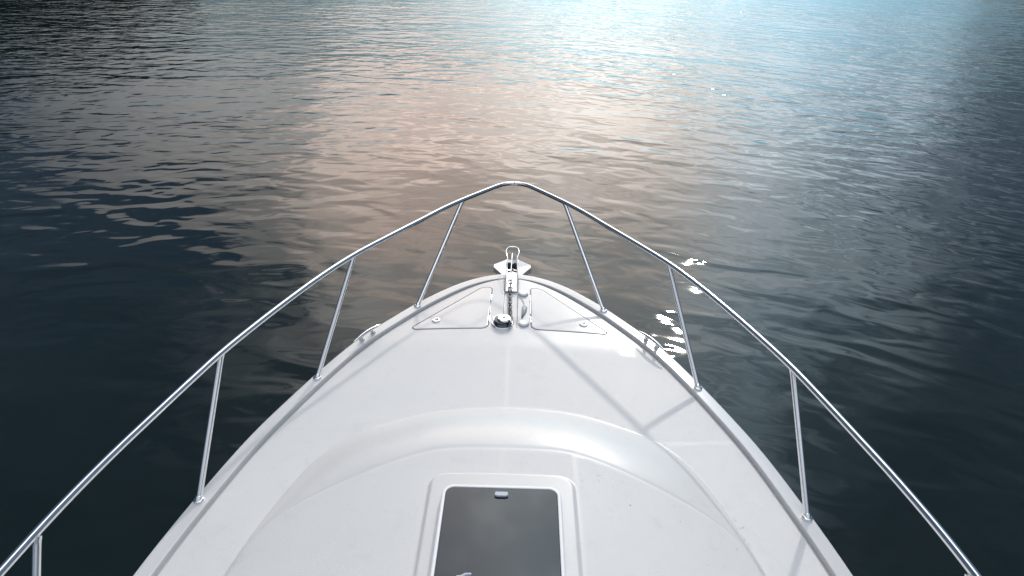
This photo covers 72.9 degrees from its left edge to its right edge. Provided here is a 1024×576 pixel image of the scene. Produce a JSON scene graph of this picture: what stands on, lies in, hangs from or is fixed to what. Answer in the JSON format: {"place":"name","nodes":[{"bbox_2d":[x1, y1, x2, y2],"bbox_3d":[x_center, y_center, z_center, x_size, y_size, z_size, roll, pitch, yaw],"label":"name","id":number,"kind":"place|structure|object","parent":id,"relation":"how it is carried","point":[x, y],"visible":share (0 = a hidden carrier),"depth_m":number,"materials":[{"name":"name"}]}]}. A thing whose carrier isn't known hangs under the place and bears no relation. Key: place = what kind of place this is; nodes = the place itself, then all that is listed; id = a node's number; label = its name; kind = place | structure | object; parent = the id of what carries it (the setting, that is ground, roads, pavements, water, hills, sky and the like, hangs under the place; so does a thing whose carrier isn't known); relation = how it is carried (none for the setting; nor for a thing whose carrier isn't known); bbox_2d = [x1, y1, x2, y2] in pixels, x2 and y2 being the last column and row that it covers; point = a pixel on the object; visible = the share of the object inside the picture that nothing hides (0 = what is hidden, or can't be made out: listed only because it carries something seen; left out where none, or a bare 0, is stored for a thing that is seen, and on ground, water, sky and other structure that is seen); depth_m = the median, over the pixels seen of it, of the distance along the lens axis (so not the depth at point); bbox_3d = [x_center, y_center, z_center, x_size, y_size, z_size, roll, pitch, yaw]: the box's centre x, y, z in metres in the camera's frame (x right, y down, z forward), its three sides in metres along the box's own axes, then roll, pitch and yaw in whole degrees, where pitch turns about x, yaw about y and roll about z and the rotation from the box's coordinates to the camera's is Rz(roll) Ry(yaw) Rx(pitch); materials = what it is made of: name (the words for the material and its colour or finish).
{"place":"outdoors","nodes":[
{"label":"outdoors","id":0,"kind":"place"},
{"bbox_2d":[0,0,1023,575],"bbox_3d":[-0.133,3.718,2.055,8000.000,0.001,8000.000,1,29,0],"label":"water","id":1,"kind":"structure","parent":0,"point":[824,198],"depth_m":10.83,"materials":[{"name":"blue liquid"}]},
{"bbox_2d":[0,181,981,575],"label":"motor boat","id":2,"kind":"object","parent":1,"relation":"on","point":[454,431],"visible":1,"depth_m":3.71,"materials":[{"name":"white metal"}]},
{"bbox_2d":[508,282,512,326],"bbox_3d":[-0.014,0.136,5.396,0.041,0.067,0.658,1,29,-1],"label":"anchor chain","id":3,"kind":"object","parent":2,"relation":"on","point":[509,307],"visible":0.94,"depth_m":5.41,"materials":[{"name":"silver metal"}]},
{"bbox_2d":[493,252,531,283],"bbox_3d":[-0.048,-0.110,6.015,0.332,0.406,0.650,11,30,17],"label":"anchor","id":4,"kind":"object","parent":2,"relation":"on","point":[524,268],"visible":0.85,"depth_m":6.13,"materials":[{"name":"silver metal"}]},
{"bbox_2d":[517,296,526,317],"bbox_3d":[0.085,0.139,5.415,0.062,0.036,0.347,-1,29,-5],"label":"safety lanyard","id":5,"kind":"object","parent":2,"relation":"on","point":[524,308],"visible":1,"depth_m":5.34,"materials":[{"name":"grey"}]},
{"bbox_2d":[392,394,753,573],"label":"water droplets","id":6,"kind":"object","parent":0,"point":[674,505],"visible":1,"depth_m":3.58,"materials":[{"name":"white"}]}
]}

